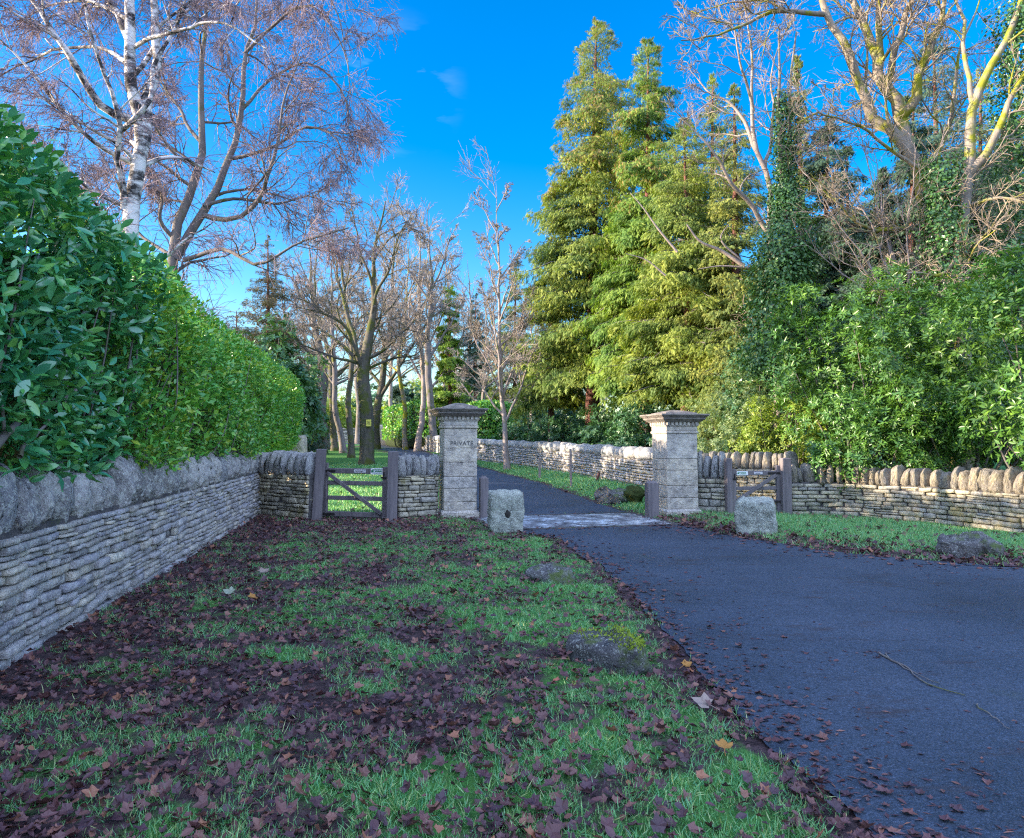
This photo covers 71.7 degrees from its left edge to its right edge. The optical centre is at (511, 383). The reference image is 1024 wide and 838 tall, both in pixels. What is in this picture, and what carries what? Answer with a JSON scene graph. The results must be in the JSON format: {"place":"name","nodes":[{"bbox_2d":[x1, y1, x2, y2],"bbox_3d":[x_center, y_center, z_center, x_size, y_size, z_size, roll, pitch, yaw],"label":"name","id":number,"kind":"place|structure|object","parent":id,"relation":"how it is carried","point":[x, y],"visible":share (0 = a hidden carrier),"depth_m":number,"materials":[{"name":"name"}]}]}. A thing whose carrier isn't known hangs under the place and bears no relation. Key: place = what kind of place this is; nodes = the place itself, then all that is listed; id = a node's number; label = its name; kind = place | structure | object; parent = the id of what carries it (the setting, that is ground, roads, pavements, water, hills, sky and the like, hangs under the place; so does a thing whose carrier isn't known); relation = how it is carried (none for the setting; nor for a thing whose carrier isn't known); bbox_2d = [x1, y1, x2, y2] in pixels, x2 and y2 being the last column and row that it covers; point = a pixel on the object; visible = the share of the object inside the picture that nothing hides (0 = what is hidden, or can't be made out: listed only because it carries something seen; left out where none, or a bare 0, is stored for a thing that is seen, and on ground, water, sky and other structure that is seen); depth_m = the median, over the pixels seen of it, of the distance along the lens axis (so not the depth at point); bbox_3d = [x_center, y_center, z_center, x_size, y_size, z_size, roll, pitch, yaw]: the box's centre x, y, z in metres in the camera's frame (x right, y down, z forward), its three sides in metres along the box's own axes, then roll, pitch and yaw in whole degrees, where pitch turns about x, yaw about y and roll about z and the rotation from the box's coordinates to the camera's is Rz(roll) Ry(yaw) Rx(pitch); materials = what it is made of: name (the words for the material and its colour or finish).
{"place":"outdoors","nodes":[
{"label":"outdoors","id":0,"kind":"place"},
{"bbox_2d":[346,443,624,514],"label":"driveway","id":1,"kind":"structure","parent":0,"point":[543,502],"depth_m":20.12,"materials":[{"name":"grey asphalt"}]},
{"bbox_2d":[0,439,1023,837],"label":"ground","id":2,"kind":"structure","parent":0,"point":[740,745],"depth_m":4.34,"materials":[{"name":"green plant"}]},
{"bbox_2d":[0,103,179,491],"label":"laurel hedge","id":3,"kind":"object","parent":2,"relation":"on","point":[44,295],"visible":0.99,"depth_m":5.57,"materials":[{"name":"green plant"}]},
{"bbox_2d":[0,449,260,672],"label":"boundary wall","id":4,"kind":"structure","parent":2,"relation":"on","point":[81,547],"depth_m":6.51,"materials":[{"name":"stone"}]},
{"bbox_2d":[0,196,306,475],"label":"clipped hedge","id":5,"kind":"object","parent":2,"relation":"on","point":[211,392],"visible":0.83,"depth_m":10.23,"materials":[{"name":"green plant"}]},
{"bbox_2d":[0,0,319,273],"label":"birch tree","id":6,"kind":"object","parent":2,"relation":"on","point":[142,122],"visible":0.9,"depth_m":12.07,"materials":[{"name":"white plant"}]},
{"bbox_2d":[49,0,405,340],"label":"bare tree","id":7,"kind":"object","parent":2,"relation":"on","point":[176,223],"visible":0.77,"depth_m":17.63,"materials":[{"name":"brown plant"}]},
{"bbox_2d":[236,312,324,442],"bbox_3d":[-10.751,0.390,32.169,4.899,7.296,6.457,0,-5,0],"label":"shrub","id":8,"kind":"object","parent":2,"relation":"on","point":[289,347],"visible":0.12,"depth_m":31.90,"materials":[{"name":"green plant"}]},
{"bbox_2d":[235,234,327,419],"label":"conifer","id":9,"kind":"object","parent":2,"relation":"on","point":[268,303],"visible":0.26,"depth_m":34.23,"materials":[{"name":"green plant"}]},
{"bbox_2d":[245,342,329,433],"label":"shrub","id":10,"kind":"object","parent":2,"relation":"on","point":[313,400],"visible":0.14,"depth_m":27.40,"materials":[{"name":"green plant"}]},
{"bbox_2d":[257,450,322,519],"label":"return wall","id":11,"kind":"structure","parent":2,"relation":"on","point":[286,484],"depth_m":14.50,"materials":[{"name":"stone"}]},
{"bbox_2d":[253,344,329,444],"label":"shrub","id":12,"kind":"object","parent":2,"relation":"on","point":[322,428],"visible":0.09,"depth_m":26.13,"materials":[{"name":"green plant"}]},
{"bbox_2d":[311,449,326,519],"bbox_3d":[-3.875,2.128,14.217,0.263,1.640,0.190,1,-5,-8],"label":"gate post","id":13,"kind":"object","parent":2,"relation":"on","point":[318,488],"visible":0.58,"depth_m":14.14,"materials":[{"name":"grey wood"}]},
{"bbox_2d":[322,463,387,518],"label":"timber gate","id":14,"kind":"structure","parent":13,"relation":"attached to","point":[378,513],"depth_m":14.16,"materials":[{"name":"wood"}]},
{"bbox_2d":[307,426,330,454],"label":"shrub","id":15,"kind":"object","parent":2,"relation":"on","point":[314,448],"depth_m":42.15,"materials":[{"name":"green plant"}]},
{"bbox_2d":[244,231,400,449],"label":"bare tree","id":16,"kind":"object","parent":2,"relation":"on","point":[324,387],"visible":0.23,"depth_m":61.08,"materials":[{"name":"grey plant"}]},
{"bbox_2d":[293,241,362,382],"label":"bare tree","id":17,"kind":"object","parent":2,"relation":"on","point":[323,311],"visible":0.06,"depth_m":78.61,"materials":[{"name":"brown plant"}]},
{"bbox_2d":[275,190,396,450],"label":"bare tree","id":18,"kind":"object","parent":2,"relation":"on","point":[334,441],"visible":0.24,"depth_m":57.28,"materials":[{"name":"brown plant"}]},
{"bbox_2d":[326,397,355,428],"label":"shrub","id":19,"kind":"object","parent":2,"relation":"on","point":[341,417],"visible":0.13,"depth_m":95.52,"materials":[{"name":"green plant"}]},
{"bbox_2d":[295,222,399,452],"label":"bare tree","id":20,"kind":"object","parent":2,"relation":"on","point":[337,421],"visible":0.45,"depth_m":52.04,"materials":[{"name":"grey plant"}]},
{"bbox_2d":[292,214,407,457],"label":"bare tree","id":21,"kind":"object","parent":2,"relation":"on","point":[351,444],"visible":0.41,"depth_m":44.87,"materials":[{"name":"brown plant"}]},
{"bbox_2d":[264,171,437,464],"bbox_3d":[-8.668,-3.443,36.602,9.538,15.654,6.285,0,-5,0],"label":"bare tree","id":22,"kind":"object","parent":2,"relation":"on","point":[362,359],"visible":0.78,"depth_m":36.29,"materials":[{"name":"brown plant"}]},
{"bbox_2d":[316,249,411,443],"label":"bare tree","id":23,"kind":"object","parent":2,"relation":"on","point":[357,435],"visible":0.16,"depth_m":81.63,"materials":[{"name":"grey plant"}]},
{"bbox_2d":[338,231,438,405],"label":"bare tree","id":24,"kind":"object","parent":2,"relation":"on","point":[390,373],"visible":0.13,"depth_m":87.52,"materials":[{"name":"brown plant"}]},
{"bbox_2d":[386,451,398,521],"bbox_3d":[-2.332,2.115,13.808,0.219,1.600,0.200,1,-5,-8],"label":"gate post","id":25,"kind":"object","parent":2,"relation":"on","point":[392,488],"visible":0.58,"depth_m":13.72,"materials":[{"name":"grey wood"}]},
{"bbox_2d":[323,182,462,448],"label":"bare tree","id":26,"kind":"object","parent":2,"relation":"on","point":[383,386],"visible":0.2,"depth_m":62.96,"materials":[{"name":"brown plant"}]},
{"bbox_2d":[380,375,414,418],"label":"conifer","id":27,"kind":"object","parent":2,"relation":"on","point":[396,396],"visible":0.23,"depth_m":91.79,"materials":[{"name":"green plant"}]},
{"bbox_2d":[359,196,442,449],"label":"bare tree","id":28,"kind":"object","parent":2,"relation":"on","point":[405,446],"visible":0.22,"depth_m":60.51,"materials":[{"name":"beige plant"}]},
{"bbox_2d":[381,400,444,447],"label":"clipped hedge","id":29,"kind":"object","parent":2,"relation":"on","point":[392,420],"visible":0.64,"depth_m":64.56,"materials":[{"name":"green plant"}]},
{"bbox_2d":[397,453,439,519],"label":"return wall","id":30,"kind":"structure","parent":2,"relation":"on","point":[418,484],"depth_m":14.49,"materials":[{"name":"stone"}]},
{"bbox_2d":[368,206,478,450],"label":"bare tree","id":31,"kind":"object","parent":2,"relation":"on","point":[419,432],"visible":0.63,"depth_m":57.28,"materials":[{"name":"brown plant"}]},
{"bbox_2d":[247,326,608,421],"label":"wood","id":32,"kind":"object","parent":2,"relation":"on","point":[412,374],"visible":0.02,"depth_m":140.53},
{"bbox_2d":[393,197,476,451],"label":"bare tree","id":33,"kind":"object","parent":2,"relation":"on","point":[430,315],"visible":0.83,"depth_m":55.66,"materials":[{"name":"grey plant"}]},
{"bbox_2d":[394,194,493,398],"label":"bare tree","id":34,"kind":"object","parent":2,"relation":"on","point":[435,340],"visible":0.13,"depth_m":71.38,"materials":[{"name":"grey plant"}]},
{"bbox_2d":[427,285,470,431],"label":"conifer","id":35,"kind":"object","parent":2,"relation":"on","point":[449,361],"visible":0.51,"depth_m":58.00,"materials":[{"name":"green plant"}]},
{"bbox_2d":[429,403,488,518],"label":"gate pillar","id":36,"kind":"structure","parent":2,"relation":"on","point":[458,424],"depth_m":14.74,"materials":[{"name":"stone"}]},
{"bbox_2d":[415,260,513,396],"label":"bare tree","id":37,"kind":"object","parent":2,"relation":"on","point":[470,295],"visible":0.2,"depth_m":64.60,"materials":[{"name":"brown plant"}]},
{"bbox_2d":[457,293,494,402],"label":"conifer","id":38,"kind":"object","parent":2,"relation":"on","point":[472,352],"visible":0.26,"depth_m":61.72,"materials":[{"name":"green plant"}]},
{"bbox_2d":[479,476,487,516],"bbox_3d":[-0.590,2.456,14.769,0.170,1.075,0.170,1,-5,-14],"label":"bollard","id":39,"kind":"object","parent":2,"relation":"on","point":[483,494],"visible":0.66,"depth_m":14.70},
{"bbox_2d":[447,285,520,402],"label":"bare tree","id":40,"kind":"object","parent":2,"relation":"on","point":[484,377],"visible":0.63,"depth_m":50.44,"materials":[{"name":"grey plant"}]},
{"bbox_2d":[467,399,513,439],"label":"clipped hedge","id":41,"kind":"object","parent":2,"relation":"on","point":[488,424],"visible":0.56,"depth_m":43.44,"materials":[{"name":"green plant"}]},
{"bbox_2d":[327,393,673,433],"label":"undergrowth","id":42,"kind":"object","parent":2,"relation":"on","point":[616,407],"visible":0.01,"depth_m":112.91,"materials":[{"name":"plant"}]},
{"bbox_2d":[454,137,551,469],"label":"bare tree","id":43,"kind":"object","parent":2,"relation":"on","point":[522,323],"visible":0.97,"depth_m":32.57,"materials":[{"name":"grey plant"}]},
{"bbox_2d":[487,489,524,533],"bbox_3d":[-0.102,2.260,12.478,0.655,0.808,0.472,1,-5,-8],"label":"standing stone","id":44,"kind":"object","parent":2,"relation":"on","point":[505,510],"visible":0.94,"depth_m":12.28,"materials":[{"name":"stone"}]},
{"bbox_2d":[489,267,533,421],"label":"bare tree","id":45,"kind":"object","parent":2,"relation":"on","point":[513,346],"visible":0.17,"depth_m":52.67,"materials":[{"name":"brown plant"}]},
{"bbox_2d":[0,469,1023,837],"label":"fallen leaves","id":46,"kind":"object","parent":2,"relation":"on","point":[24,791],"depth_m":4.05,"materials":[{"name":"brown plant"}]},
{"bbox_2d":[482,259,545,437],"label":"conifer","id":47,"kind":"object","parent":2,"relation":"on","point":[509,391],"visible":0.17,"depth_m":55.84,"materials":[{"name":"green plant"}]},
{"bbox_2d":[491,405,547,440],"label":"shrub","id":48,"kind":"object","parent":2,"relation":"on","point":[513,433],"visible":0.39,"depth_m":41.89,"materials":[{"name":"green plant"}]},
{"bbox_2d":[516,408,578,442],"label":"shrub","id":49,"kind":"object","parent":2,"relation":"on","point":[542,435],"visible":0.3,"depth_m":38.06,"materials":[{"name":"green plant"}]},
{"bbox_2d":[524,562,574,584],"bbox_3d":[0.417,2.162,7.952,0.556,0.311,0.455,0,-5,0],"label":"boulder","id":50,"kind":"object","parent":2,"relation":"on","point":[555,572],"visible":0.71,"depth_m":7.83,"materials":[{"name":"stone"}]},
{"bbox_2d":[511,236,603,440],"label":"conifer","id":51,"kind":"object","parent":2,"relation":"on","point":[535,404],"visible":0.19,"depth_m":35.52,"materials":[{"name":"green plant"}]},
{"bbox_2d":[413,435,731,486],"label":"driveway wall","id":52,"kind":"structure","parent":2,"relation":"on","point":[633,465],"depth_m":28.50,"materials":[{"name":"stone"}]},
{"bbox_2d":[473,512,680,529],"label":"stone setts","id":53,"kind":"structure","parent":2,"relation":"on","point":[573,520],"depth_m":14.06,"materials":[{"name":"stone"}]},
{"bbox_2d":[545,406,612,443],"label":"shrub","id":54,"kind":"object","parent":2,"relation":"on","point":[557,432],"visible":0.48,"depth_m":33.22,"materials":[{"name":"green plant"}]},
{"bbox_2d":[501,16,677,431],"bbox_3d":[3.710,-7.065,34.611,8.787,22.642,8.704,0,-5,0],"label":"conifer","id":55,"kind":"object","parent":2,"relation":"on","point":[574,215],"visible":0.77,"depth_m":33.41,"materials":[{"name":"green plant"}]},
{"bbox_2d":[565,623,651,676],"bbox_3d":[0.706,1.901,5.004,0.390,0.373,0.655,4,-6,-44],"label":"boulder","id":56,"kind":"object","parent":2,"relation":"on","point":[618,647],"visible":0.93,"depth_m":4.85,"materials":[{"name":"stone"}]},
{"bbox_2d":[594,485,627,504],"bbox_3d":[2.542,2.893,17.874,0.913,0.687,0.678,0,-5,0],"label":"boulder","id":57,"kind":"object","parent":2,"relation":"on","point":[605,494],"visible":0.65,"depth_m":17.71,"materials":[{"name":"stone"}]},
{"bbox_2d":[578,403,643,444],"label":"shrub","id":58,"kind":"object","parent":2,"relation":"on","point":[592,436],"visible":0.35,"depth_m":29.81,"materials":[{"name":"green plant"}]},
{"bbox_2d":[602,400,655,446],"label":"shrub","id":59,"kind":"object","parent":2,"relation":"on","point":[617,439],"visible":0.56,"depth_m":26.64,"materials":[{"name":"green plant"}]},
{"bbox_2d":[623,485,644,503],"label":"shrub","id":60,"kind":"object","parent":2,"relation":"on","point":[633,493],"visible":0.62,"depth_m":17.59,"materials":[{"name":"plant"}]},
{"bbox_2d":[571,37,712,446],"bbox_3d":[5.693,-5.647,30.799,6.556,19.374,6.354,0,-5,0],"label":"conifer","id":61,"kind":"object","parent":2,"relation":"on","point":[631,220],"visible":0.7,"depth_m":30.31,"materials":[{"name":"green plant"}]},
{"bbox_2d":[645,481,658,517],"bbox_3d":[2.916,2.506,14.765,0.240,0.975,0.200,1,-5,-14],"label":"bollard","id":62,"kind":"object","parent":2,"relation":"on","point":[651,498],"visible":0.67,"depth_m":14.68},
{"bbox_2d":[640,410,709,515],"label":"gate pillar","id":63,"kind":"structure","parent":2,"relation":"on","point":[674,433],"depth_m":15.08,"materials":[{"name":"stone"}]},
{"bbox_2d":[602,117,754,411],"bbox_3d":[6.779,-3.383,27.468,6.201,14.438,6.049,-4,-6,39],"label":"conifer","id":64,"kind":"object","parent":2,"relation":"on","point":[654,363],"visible":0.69,"depth_m":26.60,"materials":[{"name":"green plant"}]},
{"bbox_2d":[659,72,755,444],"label":"conifer","id":65,"kind":"object","parent":2,"relation":"on","point":[713,127],"visible":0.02,"depth_m":33.90,"materials":[{"name":"green plant"}]},
{"bbox_2d":[697,451,725,513],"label":"return wall","id":66,"kind":"structure","parent":2,"relation":"on","point":[711,491],"depth_m":15.20,"materials":[{"name":"stone"}]},
{"bbox_2d":[670,82,779,450],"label":"conifer","id":67,"kind":"object","parent":2,"relation":"on","point":[729,283],"visible":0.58,"depth_m":24.99,"materials":[{"name":"green plant"}]},
{"bbox_2d":[724,458,732,513],"bbox_3d":[4.567,2.287,14.935,0.130,1.440,0.150,0,-5,-5],"label":"gate post","id":68,"kind":"object","parent":2,"relation":"on","point":[728,479],"visible":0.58,"depth_m":14.89,"materials":[{"name":"grey wood"}]},
{"bbox_2d":[686,366,786,454],"bbox_3d":[5.643,1.377,18.976,3.138,3.699,2.560,0,-5,0],"label":"shrub","id":69,"kind":"object","parent":2,"relation":"on","point":[716,443],"visible":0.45,"depth_m":18.62,"materials":[{"name":"green plant"}]},
{"bbox_2d":[655,0,833,450],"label":"bare tree","id":70,"kind":"object","parent":2,"relation":"on","point":[762,162],"visible":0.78,"depth_m":21.06,"materials":[{"name":"brown plant"}]},
{"bbox_2d":[626,193,748,275],"bbox_3d":[5.331,-4.567,21.637,3.711,2.603,0.140,0,-5,0],"label":"dead limb","id":71,"kind":"object","parent":70,"relation":"attached to","point":[736,259],"visible":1,"depth_m":21.57,"materials":[{"name":"wood"}]},
{"bbox_2d":[697,451,798,504],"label":"wall","id":72,"kind":"structure","parent":2,"relation":"on","point":[762,461],"depth_m":16.60,"materials":[{"name":"stone"}]},
{"bbox_2d":[734,495,777,535],"bbox_3d":[4.194,2.281,12.181,0.700,0.705,0.554,-2,-5,22],"label":"standing stone","id":73,"kind":"object","parent":2,"relation":"on","point":[754,515],"visible":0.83,"depth_m":11.97,"materials":[{"name":"grey stone"}]},
{"bbox_2d":[721,11,833,449],"bbox_3d":[7.291,-3.574,19.465,2.831,13.410,3.152,-3,-5,32],"label":"ivy clad tree","id":74,"kind":"object","parent":2,"relation":"on","point":[789,266],"visible":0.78,"depth_m":19.17,"materials":[{"name":"green plant"}]},
{"bbox_2d":[716,326,845,454],"bbox_3d":[7.736,0.724,20.550,3.649,5.208,3.148,0,-5,0],"label":"shrub","id":75,"kind":"object","parent":2,"relation":"on","point":[753,376],"visible":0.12,"depth_m":20.45,"materials":[{"name":"green plant"}]},
{"bbox_2d":[779,458,791,514],"bbox_3d":[5.825,2.299,15.091,0.217,1.440,0.190,0,-5,-5],"label":"gate post","id":76,"kind":"object","parent":2,"relation":"on","point":[786,482],"visible":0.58,"depth_m":15.02,"materials":[{"name":"grey wood"}]},
{"bbox_2d":[732,465,780,512],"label":"timber gate","id":77,"kind":"structure","parent":76,"relation":"attached to","point":[775,474],"depth_m":15.07,"materials":[{"name":"wood"}]},
{"bbox_2d":[727,393,847,467],"bbox_3d":[6.856,1.658,17.449,2.524,2.933,2.554,4,-6,-37],"label":"shrub","id":78,"kind":"object","parent":2,"relation":"on","point":[760,428],"visible":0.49,"depth_m":17.58,"materials":[{"name":"green plant"}]},
{"bbox_2d":[752,54,843,466],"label":"conifer","id":79,"kind":"object","parent":2,"relation":"on","point":[799,65],"visible":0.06,"depth_m":27.57,"materials":[{"name":"green plant"}]},
{"bbox_2d":[764,117,884,471],"bbox_3d":[11.552,-3.110,25.159,5.777,13.597,6.187,0,-5,0],"label":"conifer","id":80,"kind":"object","parent":2,"relation":"on","point":[821,164],"visible":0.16,"depth_m":24.90,"materials":[{"name":"green plant"}]},
{"bbox_2d":[659,0,1023,469],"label":"bare tree","id":81,"kind":"object","parent":2,"relation":"on","point":[902,111],"visible":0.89,"depth_m":19.96,"materials":[{"name":"beige plant"}]},
{"bbox_2d":[828,144,870,461],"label":"conifer","id":82,"kind":"object","parent":2,"relation":"on","point":[861,179],"visible":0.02,"depth_m":30.65,"materials":[{"name":"green plant"}]},
{"bbox_2d":[754,257,956,468],"bbox_3d":[8.142,0.076,16.949,4.626,6.007,3.950,0,-5,0],"label":"rhododendron","id":83,"kind":"object","parent":2,"relation":"on","point":[836,415],"visible":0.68,"depth_m":16.57,"materials":[{"name":"green plant"}]},
{"bbox_2d":[817,166,933,469],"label":"conifer","id":84,"kind":"object","parent":2,"relation":"on","point":[866,193],"visible":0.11,"depth_m":24.08,"materials":[{"name":"green plant"}]},
{"bbox_2d":[806,398,967,492],"bbox_3d":[8.036,1.637,15.206,3.472,2.639,2.126,0,-5,0],"label":"shrub","id":85,"kind":"object","parent":2,"relation":"on","point":[822,452],"visible":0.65,"depth_m":14.92,"materials":[{"name":"green plant"}]},
{"bbox_2d":[761,80,1023,467],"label":"bare shrub","id":86,"kind":"object","parent":2,"relation":"on","point":[890,248],"visible":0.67,"depth_m":18.67,"materials":[{"name":"brown plant"}]},
{"bbox_2d":[791,463,1023,532],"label":"boundary wall","id":87,"kind":"structure","parent":2,"relation":"on","point":[987,498],"depth_m":13.85,"materials":[{"name":"stone"}]},
{"bbox_2d":[837,94,979,455],"bbox_3d":[13.047,-3.114,23.066,4.908,13.344,5.431,-3,-5,29],"label":"conifer","id":88,"kind":"object","parent":2,"relation":"on","point":[922,130],"visible":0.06,"depth_m":23.48,"materials":[{"name":"green plant"}]},
{"bbox_2d":[802,301,1016,468],"bbox_3d":[11.261,0.319,19.959,6.053,5.938,3.960,2,-5,-23],"label":"shrub","id":89,"kind":"object","parent":2,"relation":"on","point":[838,349],"visible":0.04,"depth_m":19.88,"materials":[{"name":"green plant"}]},
{"bbox_2d":[866,31,994,468],"bbox_3d":[16.373,-5.152,27.734,8.656,18.026,8.999,0,-5,0],"label":"conifer","id":90,"kind":"object","parent":2,"relation":"on","point":[937,135],"visible":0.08,"depth_m":27.30,"materials":[{"name":"green plant"}]},
{"bbox_2d":[842,266,1023,471],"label":"laurel bush","id":91,"kind":"object","parent":2,"relation":"on","point":[932,390],"visible":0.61,"depth_m":15.00,"materials":[{"name":"green plant"}]},
{"bbox_2d":[867,0,1023,469],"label":"bare tree","id":92,"kind":"object","parent":2,"relation":"on","point":[1013,33],"visible":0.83,"depth_m":18.47,"materials":[{"name":"beige plant"}]},
{"bbox_2d":[935,531,1005,557],"bbox_3d":[6.326,2.298,9.792,0.891,0.499,0.579,0,-5,0],"label":"boulder","id":93,"kind":"object","parent":2,"relation":"on","point":[974,543],"visible":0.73,"depth_m":9.64,"materials":[{"name":"stone"}]},
{"bbox_2d":[926,240,1023,469],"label":"laurel bush","id":94,"kind":"object","parent":2,"relation":"on","point":[990,299],"visible":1,"depth_m":12.99,"materials":[{"name":"green plant"}]},
{"bbox_2d":[932,118,1023,468],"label":"conifer","id":95,"kind":"object","parent":2,"relation":"on","point":[981,197],"visible":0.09,"depth_m":21.77,"materials":[{"name":"green plant"}]},
{"bbox_2d":[940,312,1023,467],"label":"shrub","id":96,"kind":"object","parent":2,"relation":"on","point":[1006,439],"visible":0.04,"depth_m":18.52,"materials":[{"name":"green plant"}]},
{"bbox_2d":[952,68,1023,468],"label":"conifer","id":97,"kind":"object","parent":2,"relation":"on","point":[982,128],"visible":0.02,"depth_m":32.02,"materials":[{"name":"green plant"}]},
{"bbox_2d":[0,0,1023,426],"label":"sky","id":98,"kind":"structure","parent":0,"point":[493,72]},
{"bbox_2d":[523,525,1023,837],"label":"road","id":99,"kind":"structure","parent":0,"point":[846,599],"depth_m":5.31,"materials":[{"name":"grey asphalt"}]},
{"bbox_2d":[522,480,1023,836],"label":"road debris","id":100,"kind":"object","parent":99,"relation":"on","point":[919,818],"visible":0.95,"depth_m":3.75,"materials":[{"name":"brown plant"}]},
{"bbox_2d":[878,652,1009,728],"bbox_3d":[2.766,1.954,4.599,0.119,0.015,1.395,0,-5,0],"label":"dead twig","id":101,"kind":"object","parent":99,"relation":"on","point":[892,660],"visible":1,"depth_m":4.73,"materials":[{"name":"brown wood"}]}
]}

